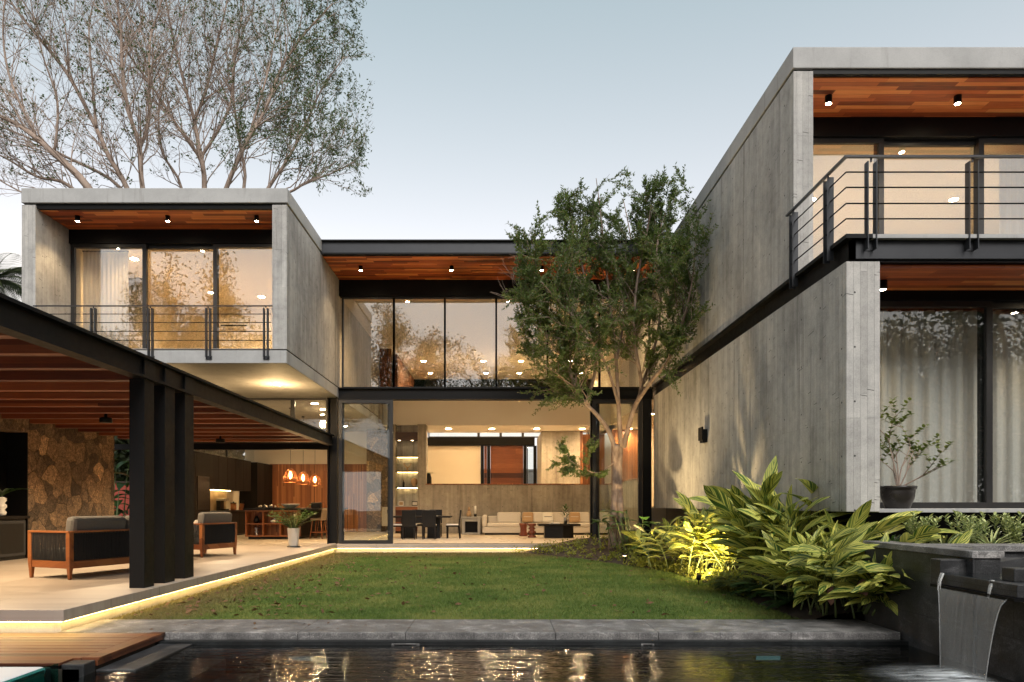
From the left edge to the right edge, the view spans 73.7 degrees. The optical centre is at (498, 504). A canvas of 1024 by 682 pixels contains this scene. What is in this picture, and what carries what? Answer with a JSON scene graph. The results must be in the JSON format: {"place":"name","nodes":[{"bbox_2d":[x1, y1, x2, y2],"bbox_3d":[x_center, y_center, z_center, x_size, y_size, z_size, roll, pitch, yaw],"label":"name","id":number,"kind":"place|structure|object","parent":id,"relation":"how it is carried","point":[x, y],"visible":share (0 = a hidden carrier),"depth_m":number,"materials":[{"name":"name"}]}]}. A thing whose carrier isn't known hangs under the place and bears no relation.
{"place":"outdoors","nodes":[
{"label":"outdoors","id":0,"kind":"place"},
{"bbox_2d":[216,498,228,509],"bbox_3d":[-10.150,-0.020,25.100,0.340,0.440,0.340,0,0,0],"label":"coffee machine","id":1,"kind":"object","parent":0,"point":[220,503],"visible":0.92,"depth_m":24.93,"materials":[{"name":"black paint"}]},
{"bbox_2d":[0,544,552,621],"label":"terrace","id":2,"kind":"structure","parent":0,"point":[49,595],"depth_m":10.54,"materials":[{"name":"stone"}]},
{"bbox_2d":[0,516,29,560],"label":"bar counter","id":3,"kind":"object","parent":2,"relation":"on","point":[12,537],"visible":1,"depth_m":14.27,"materials":[{"name":"black wood"}]},
{"bbox_2d":[0,520,25,556],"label":"fridge door","id":4,"kind":"structure","parent":3,"relation":"in","point":[12,533],"depth_m":14.27,"materials":[{"name":"grey metal"}]},
{"bbox_2d":[0,488,32,515],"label":"vase","id":5,"kind":"object","parent":3,"relation":"on","point":[3,506],"visible":0.96,"depth_m":14.16,"materials":[{"name":"white ceramic"}]},
{"bbox_2d":[0,414,113,557],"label":"stone wall","id":6,"kind":"structure","parent":2,"relation":"on","point":[64,474],"depth_m":15.64,"materials":[{"name":"brown stone"}]},
{"bbox_2d":[28,515,128,579],"bbox_3d":[-6.614,0.663,11.604,0.950,0.973,2.150,0,0,21],"label":"outdoor sofa","id":7,"kind":"object","parent":2,"relation":"on","point":[91,541],"visible":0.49,"depth_m":10.75,"materials":[{"name":"black fabric"}]},
{"bbox_2d":[0,293,333,587],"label":"pergola","id":8,"kind":"object","parent":2,"relation":"on","point":[58,372],"visible":1,"depth_m":10.07,"materials":[{"name":"black metal"}]},
{"bbox_2d":[99,414,111,422],"bbox_3d":[-7.809,-1.738,13.570,0.230,0.203,0.230,0,0,0],"label":"pergola lamp","id":9,"kind":"object","parent":8,"relation":"hanging from","point":[105,419],"visible":0.94,"depth_m":13.49,"materials":[{"name":"black metal"}]},
{"bbox_2d":[194,512,236,557],"bbox_3d":[-6.718,0.653,15.549,0.930,0.993,1.150,0,0,18],"label":"armchair","id":10,"kind":"object","parent":2,"relation":"on","point":[215,530],"visible":0.74,"depth_m":15.28,"materials":[{"name":"black fabric"}]},
{"bbox_2d":[267,504,318,546],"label":"potted plant","id":11,"kind":"object","parent":2,"relation":"on","point":[293,530],"visible":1,"depth_m":18.59,"materials":[{"name":"green plant"}]},
{"bbox_2d":[337,548,537,548],"bbox_3d":[-0.130,1.283,20.125,9.260,0.003,0.015,0,0,0],"label":"led strip","id":12,"kind":"object","parent":2,"relation":"attached to","point":[435,548],"visible":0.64,"depth_m":20.12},
{"bbox_2d":[21,47,1023,618],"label":"house","id":13,"kind":"structure","parent":2,"relation":"on","point":[887,155],"depth_m":15.37,"materials":[{"name":"concrete"}]},
{"bbox_2d":[82,251,128,346],"bbox_3d":[-9.792,-4.930,17.000,1.137,2.800,0.055,0,0,0],"label":"curtain","id":14,"kind":"object","parent":13,"relation":"hanging from","point":[105,277],"visible":0.71,"depth_m":17.00,"materials":[{"name":"beige fabric"}]},
{"bbox_2d":[71,244,147,348],"bbox_3d":[-9.492,-4.936,16.640,1.825,2.828,0.080,0,0,0],"label":"sliding door","id":15,"kind":"structure","parent":13,"relation":"in","point":[144,247],"depth_m":16.60,"materials":[{"name":"black metal"}]},
{"bbox_2d":[148,245,218,348],"bbox_3d":[-7.787,-4.936,16.730,1.836,2.828,0.080,0,0,0],"label":"sliding door","id":16,"kind":"structure","parent":13,"relation":"in","point":[150,247],"depth_m":16.69,"materials":[{"name":"black metal"}]},
{"bbox_2d":[219,317,250,328],"bbox_3d":[-8.484,-5.860,21.977,0.960,0.320,0.226,0,0,0],"label":"air conditioner","id":17,"kind":"object","parent":13,"relation":"attached to","point":[234,325],"visible":0.96,"depth_m":21.87,"materials":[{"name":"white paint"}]},
{"bbox_2d":[213,244,271,348],"bbox_3d":[-6.023,-4.936,16.640,1.846,2.828,0.080,0,0,0],"label":"sliding door","id":18,"kind":"structure","parent":13,"relation":"in","point":[215,246],"depth_m":16.60,"materials":[{"name":"black metal"}]},
{"bbox_2d":[223,398,292,443],"bbox_3d":[-7.167,-2.498,20.365,2.066,1.375,0.070,0,0,0],"label":"window","id":19,"kind":"structure","parent":13,"relation":"in","point":[291,399],"depth_m":20.33,"materials":[{"name":"black metal"}]},
{"bbox_2d":[283,408,297,482],"bbox_3d":[-6.831,-1.965,22.400,0.506,2.448,0.506,0,0,0],"label":"pendant lamp","id":20,"kind":"object","parent":13,"relation":"hanging from","point":[290,475],"visible":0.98,"depth_m":22.39,"materials":[{"name":"orange glass"}]},
{"bbox_2d":[296,416,309,484],"bbox_3d":[-7.044,-1.965,24.600,0.506,2.448,0.506,0,0,0],"label":"pendant lamp","id":21,"kind":"object","parent":13,"relation":"hanging from","point":[303,476],"visible":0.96,"depth_m":24.58,"materials":[{"name":"orange glass"}]},
{"bbox_2d":[293,398,326,443],"bbox_3d":[-5.612,-2.498,20.365,1.044,1.375,0.070,0,0,0],"label":"window","id":22,"kind":"structure","parent":13,"relation":"in","point":[294,399],"depth_m":20.33,"materials":[{"name":"black glass"}]},
{"bbox_2d":[308,422,321,485],"bbox_3d":[-7.103,-1.965,26.400,0.506,2.448,0.506,0,0,0],"label":"pendant lamp","id":23,"kind":"object","parent":13,"relation":"hanging from","point":[315,479],"visible":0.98,"depth_m":26.31,"materials":[{"name":"orange glass"}]},
{"bbox_2d":[339,400,392,543],"bbox_3d":[-3.936,-0.987,20.250,1.609,4.265,0.060,0,0,0],"label":"sliding door","id":24,"kind":"structure","parent":13,"relation":"in","point":[341,541],"depth_m":20.22,"materials":[{"name":"black metal"}]},
{"bbox_2d":[342,297,394,386],"bbox_3d":[-3.903,-4.863,20.460,1.585,2.735,0.080,0,0,0],"label":"window","id":25,"kind":"structure","parent":13,"relation":"in","point":[343,298],"depth_m":20.42,"materials":[{"name":"black metal"}]},
{"bbox_2d":[395,297,445,386],"bbox_3d":[-2.375,-4.863,20.460,1.581,2.735,0.080,0,0,0],"label":"window","id":26,"kind":"structure","parent":13,"relation":"in","point":[444,298],"depth_m":20.42,"materials":[{"name":"black metal"}]},
{"bbox_2d":[428,433,478,437],"bbox_3d":[-2.250,-4.550,33.980,2.500,2.400,0.060,0,0,0],"label":"window","id":27,"kind":"structure","parent":13,"relation":"in","point":[429,436],"depth_m":33.95,"materials":[{"name":"metal"}]},
{"bbox_2d":[446,297,496,386],"bbox_3d":[-0.843,-4.863,20.460,1.592,2.735,0.080,0,0,0],"label":"window","id":28,"kind":"structure","parent":13,"relation":"in","point":[495,298],"depth_m":20.42,"materials":[{"name":"black metal"}]},
{"bbox_2d":[484,446,522,483],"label":"front door","id":29,"kind":"structure","parent":13,"relation":"in","point":[506,461],"depth_m":33.98,"materials":[{"name":"brown wood"}]},
{"bbox_2d":[593,400,641,537],"bbox_3d":[3.516,-0.987,20.250,1.454,4.265,0.060,0,0,0],"label":"sliding door","id":30,"kind":"structure","parent":13,"relation":"in","point":[594,401],"depth_m":20.22,"materials":[{"name":"black metal"}]},
{"bbox_2d":[698,427,706,442],"bbox_3d":[4.525,-1.550,15.120,0.130,0.340,0.300,0,0,0],"label":"wall lamp","id":31,"kind":"object","parent":13,"relation":"attached to","point":[702,435],"visible":1,"depth_m":15.01,"materials":[{"name":"black metal"}]},
{"bbox_2d":[825,94,831,104],"bbox_3d":[5.411,-6.646,11.200,0.110,0.128,0.110,0,0,0],"label":"ceiling spotlight","id":32,"kind":"object","parent":13,"relation":"attached to","point":[828,99],"visible":1,"depth_m":11.16,"materials":[{"name":"black metal"}]},
{"bbox_2d":[813,138,883,233],"bbox_3d":[5.798,-4.963,11.895,1.796,2.835,0.070,0,0,0],"label":"sliding door","id":33,"kind":"structure","parent":13,"relation":"in","point":[879,142],"depth_m":11.86,"materials":[{"name":"black metal"}]},
{"bbox_2d":[880,279,886,290],"bbox_3d":[5.432,-3.106,9.650,0.110,0.128,0.110,0,0,0],"label":"ceiling spotlight","id":34,"kind":"object","parent":13,"relation":"attached to","point":[883,285],"visible":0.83,"depth_m":9.61,"materials":[{"name":"black metal"}]},
{"bbox_2d":[880,396,954,508],"bbox_3d":[5.473,-0.741,9.411,1.469,1.582,0.906,0,0,24],"label":"potted tree","id":35,"kind":"object","parent":13,"relation":"on","point":[898,496],"visible":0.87,"depth_m":9.27,"materials":[{"name":"green plant"}]},
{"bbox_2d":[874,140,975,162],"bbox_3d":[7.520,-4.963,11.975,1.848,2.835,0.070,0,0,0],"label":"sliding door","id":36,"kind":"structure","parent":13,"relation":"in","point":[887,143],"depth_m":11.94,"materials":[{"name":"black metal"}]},
{"bbox_2d":[880,309,976,501],"bbox_3d":[6.263,-1.495,10.550,2.405,3.070,0.132,0,0,0],"label":"curtain","id":37,"kind":"object","parent":13,"relation":"hanging from","point":[928,362],"visible":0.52,"depth_m":10.53,"materials":[{"name":"white fabric"}]},
{"bbox_2d":[880,301,992,507],"bbox_3d":[6.182,-1.490,10.155,2.285,3.080,0.070,0,0,0],"label":"sliding door","id":38,"kind":"structure","parent":13,"relation":"in","point":[987,306],"depth_m":10.12,"materials":[{"name":"black metal"}]},
{"bbox_2d":[954,94,961,104],"bbox_3d":[7.530,-6.646,11.200,0.110,0.128,0.110,0,0,0],"label":"ceiling spotlight","id":39,"kind":"object","parent":13,"relation":"attached to","point":[957,99],"visible":1,"depth_m":11.16,"materials":[{"name":"black metal"}]},
{"bbox_2d":[976,138,1023,233],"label":"sliding door","id":40,"kind":"structure","parent":13,"relation":"in","point":[980,142],"depth_m":11.86,"materials":[{"name":"black metal"}]},
{"bbox_2d":[977,302,1023,507],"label":"sliding door","id":41,"kind":"structure","parent":13,"relation":"in","point":[996,305],"depth_m":10.20,"materials":[{"name":"black metal"}]},
{"bbox_2d":[993,310,1023,501],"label":"curtain","id":42,"kind":"object","parent":13,"relation":"hanging from","point":[1008,405],"visible":0.73,"depth_m":10.54,"materials":[{"name":"white fabric"}]},
{"bbox_2d":[999,159,1023,233],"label":"curtain","id":43,"kind":"object","parent":13,"relation":"hanging from","point":[1011,195],"visible":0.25,"depth_m":12.51,"materials":[{"name":"white fabric"}]},
{"bbox_2d":[237,532,617,543],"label":"floor","id":44,"kind":"structure","parent":0,"point":[452,538],"depth_m":22.66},
{"bbox_2d":[114,450,128,515],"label":"palm plant","id":45,"kind":"object","parent":44,"relation":"on","point":[117,503],"visible":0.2,"depth_m":21.34,"materials":[{"name":"green plant"}]},
{"bbox_2d":[194,451,271,534],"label":"kitchen cabinets","id":46,"kind":"object","parent":44,"relation":"on","point":[216,476],"visible":0.57,"depth_m":25.23,"materials":[{"name":"black wood"}]},
{"bbox_2d":[243,508,347,538],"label":"kitchen island","id":47,"kind":"structure","parent":44,"relation":"on","point":[267,529],"depth_m":23.19,"materials":[{"name":"black paint"}]},
{"bbox_2d":[309,509,326,538],"bbox_3d":[-6.140,0.636,23.299,0.492,1.020,0.452,0,0,8],"label":"bar stool","id":48,"kind":"object","parent":44,"relation":"on","point":[323,514],"visible":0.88,"depth_m":23.14,"materials":[{"name":"brown wood"}]},
{"bbox_2d":[402,510,416,538],"bbox_3d":[-2.991,0.657,22.927,0.460,0.985,0.525,0,0,0],"label":"dining chair","id":49,"kind":"object","parent":44,"relation":"on","point":[408,518],"visible":1,"depth_m":22.70,"materials":[{"name":"black fabric"}]},
{"bbox_2d":[393,424,427,532],"bbox_3d":[-3.632,-1.060,27.950,1.375,4.409,0.700,0,0,0],"label":"bookshelf","id":50,"kind":"object","parent":44,"relation":"on","point":[410,444],"visible":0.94,"depth_m":27.85,"materials":[{"name":"wood"}]},
{"bbox_2d":[416,510,421,525],"bbox_3d":[-2.910,0.657,24.523,0.460,0.985,0.525,0,0,0],"label":"dining chair","id":51,"kind":"object","parent":44,"relation":"on","point":[418,520],"visible":0.21,"depth_m":24.71,"materials":[{"name":"black paint"}]},
{"bbox_2d":[393,516,451,537],"bbox_3d":[-2.689,0.761,23.700,2.100,0.765,1.000,0,0,0],"label":"dining table","id":52,"kind":"object","parent":44,"relation":"on","point":[409,532],"visible":0.61,"depth_m":23.50,"materials":[{"name":"black wood"}]},
{"bbox_2d":[422,510,436,538],"bbox_3d":[-2.319,0.657,22.927,0.460,0.985,0.525,0,0,0],"label":"dining chair","id":53,"kind":"object","parent":44,"relation":"on","point":[428,518],"visible":1,"depth_m":22.70,"materials":[{"name":"black fabric"}]},
{"bbox_2d":[446,510,461,538],"bbox_3d":[-1.540,0.657,23.500,0.525,0.985,0.460,0,0,0],"label":"dining chair","id":54,"kind":"object","parent":44,"relation":"on","point":[451,525],"visible":0.99,"depth_m":23.28,"materials":[{"name":"black paint"}]},
{"bbox_2d":[461,516,481,533],"bbox_3d":[-1.073,0.799,26.915,0.800,0.690,0.590,0,0,0],"label":"side cabinet","id":55,"kind":"object","parent":44,"relation":"on","point":[471,525],"visible":0.95,"depth_m":26.77,"materials":[{"name":"wood"}]},
{"bbox_2d":[519,523,527,535],"bbox_3d":[0.916,0.906,25.200,0.320,0.476,0.320,0,0,0],"label":"wooden stool","id":56,"kind":"object","parent":44,"relation":"on","point":[523,529],"visible":0.91,"depth_m":25.09,"materials":[{"name":"red wood"}]},
{"bbox_2d":[528,523,535,537],"bbox_3d":[1.175,0.896,24.100,0.310,0.496,0.310,0,0,0],"label":"wooden stool","id":57,"kind":"object","parent":44,"relation":"on","point":[531,531],"visible":1,"depth_m":24.00,"materials":[{"name":"red wood"}]},
{"bbox_2d":[482,512,609,534],"bbox_3d":[1.912,0.715,26.840,5.081,0.870,1.320,0,0,0],"label":"sofa","id":58,"kind":"object","parent":44,"relation":"on","point":[503,523],"visible":0.45,"depth_m":26.30,"materials":[{"name":"grey fabric"}]},
{"bbox_2d":[522,512,532,522],"bbox_3d":[1.138,0.485,26.720,0.440,0.405,0.244,0,0,10],"label":"throw cushion","id":59,"kind":"object","parent":58,"relation":"on","point":[527,517],"visible":1,"depth_m":26.65,"materials":[{"name":"orange fabric"}]},
{"bbox_2d":[533,512,542,522],"bbox_3d":[1.565,0.485,26.720,0.440,0.405,0.244,0,0,-6],"label":"throw cushion","id":60,"kind":"object","parent":58,"relation":"on","point":[537,517],"visible":1,"depth_m":26.64,"materials":[{"name":"grey fabric"}]},
{"bbox_2d":[542,512,553,522],"bbox_3d":[1.921,0.485,26.720,0.440,0.405,0.244,0,0,-7],"label":"throw cushion","id":61,"kind":"object","parent":58,"relation":"on","point":[547,517],"visible":0.94,"depth_m":26.64,"materials":[{"name":"beige fabric"}]},
{"bbox_2d":[569,512,579,522],"bbox_3d":[2.964,0.485,26.720,0.440,0.405,0.244,0,0,0],"label":"throw cushion","id":62,"kind":"object","parent":58,"relation":"on","point":[574,517],"visible":0.96,"depth_m":26.64,"materials":[{"name":"orange fabric"}]},
{"bbox_2d":[537,523,580,537],"bbox_3d":[2.098,0.899,23.900,1.440,0.490,0.900,0,0,0],"label":"coffee table","id":63,"kind":"object","parent":44,"relation":"on","point":[561,530],"visible":0.94,"depth_m":23.58,"materials":[{"name":"black wood"}]},
{"bbox_2d":[558,504,570,523],"bbox_3d":[2.336,0.298,23.790,0.631,0.709,0.629,0,0,0],"label":"vase","id":64,"kind":"object","parent":63,"relation":"on","point":[565,520],"visible":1,"depth_m":23.76,"materials":[{"name":"ceramic"}]},
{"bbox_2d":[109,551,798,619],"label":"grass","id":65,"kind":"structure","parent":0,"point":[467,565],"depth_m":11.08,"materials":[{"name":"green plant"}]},
{"bbox_2d":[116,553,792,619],"bbox_3d":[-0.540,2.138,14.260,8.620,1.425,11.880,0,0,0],"label":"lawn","id":66,"kind":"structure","parent":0,"point":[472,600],"depth_m":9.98,"materials":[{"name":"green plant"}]},
{"bbox_2d":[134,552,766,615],"bbox_3d":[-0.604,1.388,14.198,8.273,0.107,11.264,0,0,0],"label":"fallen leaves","id":67,"kind":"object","parent":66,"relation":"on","point":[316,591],"visible":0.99,"depth_m":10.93,"materials":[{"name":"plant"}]},
{"bbox_2d":[521,538,863,618],"bbox_3d":[2.750,1.218,14.260,4.700,0.505,11.840,0,0,0],"label":"garden bed","id":68,"kind":"object","parent":66,"relation":"on","point":[795,611],"visible":0.14,"depth_m":14.88,"materials":[{"name":"soil"}]},
{"bbox_2d":[490,162,718,548],"bbox_3d":[2.184,-3.433,16.813,4.791,9.971,6.486,0,0,0],"label":"garden tree","id":69,"kind":"object","parent":68,"relation":"on","point":[651,240],"visible":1,"depth_m":16.71,"materials":[{"name":"green plant"}]},
{"bbox_2d":[591,509,684,549],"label":"philodendron","id":70,"kind":"object","parent":68,"relation":"on","point":[626,538],"visible":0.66,"depth_m":17.49,"materials":[{"name":"green plant"}]},
{"bbox_2d":[511,530,773,597],"bbox_3d":[3.598,1.069,15.688,3.275,0.739,10.698,0,0,-19],"label":"ground cover","id":71,"kind":"object","parent":68,"relation":"on","point":[640,561],"visible":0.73,"depth_m":15.05,"materials":[{"name":"green plant"}]},
{"bbox_2d":[628,545,667,555],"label":"fern","id":72,"kind":"object","parent":68,"relation":"on","point":[652,552],"visible":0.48,"depth_m":16.41,"materials":[{"name":"green plant"}]},
{"bbox_2d":[621,516,705,569],"bbox_3d":[3.817,0.764,14.595,2.352,1.166,2.592,0,0,30],"label":"ginger plant","id":73,"kind":"object","parent":68,"relation":"on","point":[670,539],"visible":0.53,"depth_m":14.45,"materials":[{"name":"green plant"}]},
{"bbox_2d":[657,491,752,573],"bbox_3d":[4.213,0.469,13.103,2.190,1.689,3.156,0,0,17],"label":"ginger plant","id":74,"kind":"object","parent":68,"relation":"on","point":[699,530],"visible":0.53,"depth_m":12.74,"materials":[{"name":"green plant"}]},
{"bbox_2d":[705,571,770,588],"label":"fern","id":75,"kind":"object","parent":68,"relation":"on","point":[721,580],"visible":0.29,"depth_m":11.13,"materials":[{"name":"green plant"}]},
{"bbox_2d":[720,578,765,595],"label":"fern","id":76,"kind":"object","parent":68,"relation":"on","point":[735,586],"visible":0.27,"depth_m":10.55,"materials":[{"name":"green plant"}]},
{"bbox_2d":[724,578,791,598],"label":"fern","id":77,"kind":"object","parent":68,"relation":"on","point":[750,586],"visible":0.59,"depth_m":10.03,"materials":[{"name":"green plant"}]},
{"bbox_2d":[686,456,850,593],"bbox_3d":[4.260,0.275,10.058,2.577,2.087,2.250,0,0,-12],"label":"ginger plant","id":78,"kind":"object","parent":68,"relation":"on","point":[740,514],"visible":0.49,"depth_m":9.96,"materials":[{"name":"green plant"}]},
{"bbox_2d":[756,591,811,609],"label":"fern","id":79,"kind":"object","parent":68,"relation":"on","point":[785,600],"visible":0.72,"depth_m":9.20,"materials":[{"name":"green plant"}]},
{"bbox_2d":[737,526,831,603],"bbox_3d":[4.294,0.803,9.251,1.784,1.065,1.895,0,0,0],"label":"ginger plant","id":80,"kind":"object","parent":68,"relation":"on","point":[802,539],"visible":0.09,"depth_m":9.37,"materials":[{"name":"green plant"}]},
{"bbox_2d":[735,499,962,618],"bbox_3d":[4.238,0.640,8.417,2.407,1.430,2.808,0,0,0],"label":"ginger plant","id":81,"kind":"object","parent":68,"relation":"on","point":[845,546],"visible":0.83,"depth_m":8.29,"materials":[{"name":"green plant"}]},
{"bbox_2d":[806,529,973,615],"bbox_3d":[4.605,0.785,8.025,1.857,1.043,1.944,0,0,0],"label":"ginger plant","id":82,"kind":"object","parent":68,"relation":"on","point":[866,588],"visible":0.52,"depth_m":7.77,"materials":[{"name":"green plant"}]},
{"bbox_2d":[490,469,532,483],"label":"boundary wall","id":83,"kind":"structure","parent":0,"point":[530,476],"depth_m":41.00,"materials":[{"name":"concrete"}]},
{"bbox_2d":[0,0,1023,468],"label":"sky","id":84,"kind":"structure","parent":0,"point":[482,112],"materials":[{"name":"blue"}]},
{"bbox_2d":[71,645,1013,681],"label":"water","id":85,"kind":"structure","parent":0,"point":[550,663],"depth_m":6.46,"materials":[{"name":"black liquid"}]},
{"bbox_2d":[929,671,976,681],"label":"foam","id":86,"kind":"object","parent":85,"relation":"on","point":[945,674],"visible":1,"depth_m":5.97,"materials":[{"name":"white liquid"}]},
{"bbox_3d":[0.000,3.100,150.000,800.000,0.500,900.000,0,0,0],"label":"ground","id":87,"kind":"structure","parent":0,"visible":0},
{"bbox_2d":[0,253,21,300],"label":"palm tree","id":88,"kind":"object","parent":87,"relation":"on","point":[7,285],"visible":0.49,"depth_m":23.83,"materials":[{"name":"green plant"}]},
{"bbox_2d":[0,667,50,681],"bbox_3d":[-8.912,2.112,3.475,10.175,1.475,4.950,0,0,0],"label":"hot tub","id":89,"kind":"object","parent":87,"relation":"on","point":[25,674],"visible":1,"depth_m":5.68,"materials":[{"name":"stone"}]},
{"bbox_2d":[0,643,154,681],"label":"deck base","id":90,"kind":"object","parent":87,"relation":"on","point":[56,673],"visible":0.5,"depth_m":6.07,"materials":[{"name":"concrete"}]},
{"bbox_2d":[0,632,164,665],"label":"deck","id":91,"kind":"structure","parent":90,"relation":"on","point":[38,649],"depth_m":6.71,"materials":[{"name":"brown wood"}]},
{"bbox_2d":[0,0,375,196],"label":"spreading tree","id":92,"kind":"object","parent":87,"relation":"on","point":[147,54],"visible":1,"depth_m":27.14,"materials":[{"name":"brown plant"}]},
{"bbox_2d":[0,548,531,632],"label":"terrace plinth","id":93,"kind":"structure","parent":87,"relation":"on","point":[30,627],"depth_m":9.88,"materials":[{"name":"concrete"}]},
{"bbox_2d":[114,481,128,515],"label":"garden wall","id":94,"kind":"structure","parent":93,"relation":"on","point":[121,506],"depth_m":23.30,"materials":[{"name":"red paint"}]},
{"bbox_2d":[114,436,244,480],"bbox_3d":[-15.301,-1.177,28.405,7.812,6.904,9.601,0,0,0],"label":"hedge","id":95,"kind":"object","parent":93,"relation":"on","point":[121,455],"visible":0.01,"depth_m":24.23,"materials":[{"name":"green plant"}]},
{"bbox_2d":[155,640,908,644],"bbox_3d":[1.700,2.150,2.130,12.600,1.400,10.660,0,0,0],"label":"pool basin","id":96,"kind":"object","parent":87,"relation":"on","point":[553,642],"visible":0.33,"depth_m":7.36,"materials":[{"name":"black tile"}]},
{"bbox_2d":[62,660,94,681],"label":"post block","id":97,"kind":"structure","parent":96,"relation":"on","point":[85,667],"depth_m":6.02,"materials":[{"name":"stone"}]},
{"bbox_2d":[96,644,191,670],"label":"pool steps","id":98,"kind":"structure","parent":96,"relation":"on","point":[144,658],"depth_m":6.66,"materials":[{"name":"stone"}]},
{"bbox_2d":[827,541,1023,668],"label":"planter","id":99,"kind":"object","parent":96,"relation":"on","point":[941,622],"visible":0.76,"depth_m":7.07,"materials":[{"name":"concrete"}]},
{"bbox_2d":[868,531,916,541],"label":"spider plant","id":100,"kind":"object","parent":99,"relation":"on","point":[893,538],"visible":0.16,"depth_m":8.49,"materials":[{"name":"green plant"}]},
{"bbox_2d":[902,509,942,542],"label":"variegated shrub","id":101,"kind":"object","parent":99,"relation":"on","point":[910,526],"visible":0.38,"depth_m":8.31,"materials":[{"name":"green plant"}]},
{"bbox_2d":[926,530,985,542],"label":"spider plant","id":102,"kind":"object","parent":99,"relation":"on","point":[944,540],"visible":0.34,"depth_m":8.06,"materials":[{"name":"green plant"}]},
{"bbox_2d":[943,510,989,542],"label":"variegated shrub","id":103,"kind":"object","parent":99,"relation":"on","point":[973,525],"visible":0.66,"depth_m":8.32,"materials":[{"name":"green plant"}]},
{"bbox_2d":[962,526,1016,542],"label":"spider plant","id":104,"kind":"object","parent":99,"relation":"on","point":[992,539],"visible":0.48,"depth_m":8.09,"materials":[{"name":"green plant"}]},
{"bbox_2d":[983,511,1023,542],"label":"variegated shrub","id":105,"kind":"object","parent":99,"relation":"on","point":[1011,527],"visible":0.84,"depth_m":8.31,"materials":[{"name":"green plant"}]},
{"bbox_2d":[930,557,1023,681],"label":"fountain","id":106,"kind":"object","parent":96,"relation":"on","point":[1000,624],"visible":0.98,"depth_m":6.06,"materials":[{"name":"stone"}]},
{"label":"coping base","id":107,"kind":"structure","parent":87,"relation":"on","visible":0},
{"bbox_2d":[57,619,899,639],"bbox_3d":[-0.220,1.440,7.900,9.237,0.090,0.860,0,0,0],"label":"coping","id":108,"kind":"object","parent":107,"relation":"on","point":[554,629],"visible":0.99,"depth_m":7.65,"materials":[{"name":"grey stone"}]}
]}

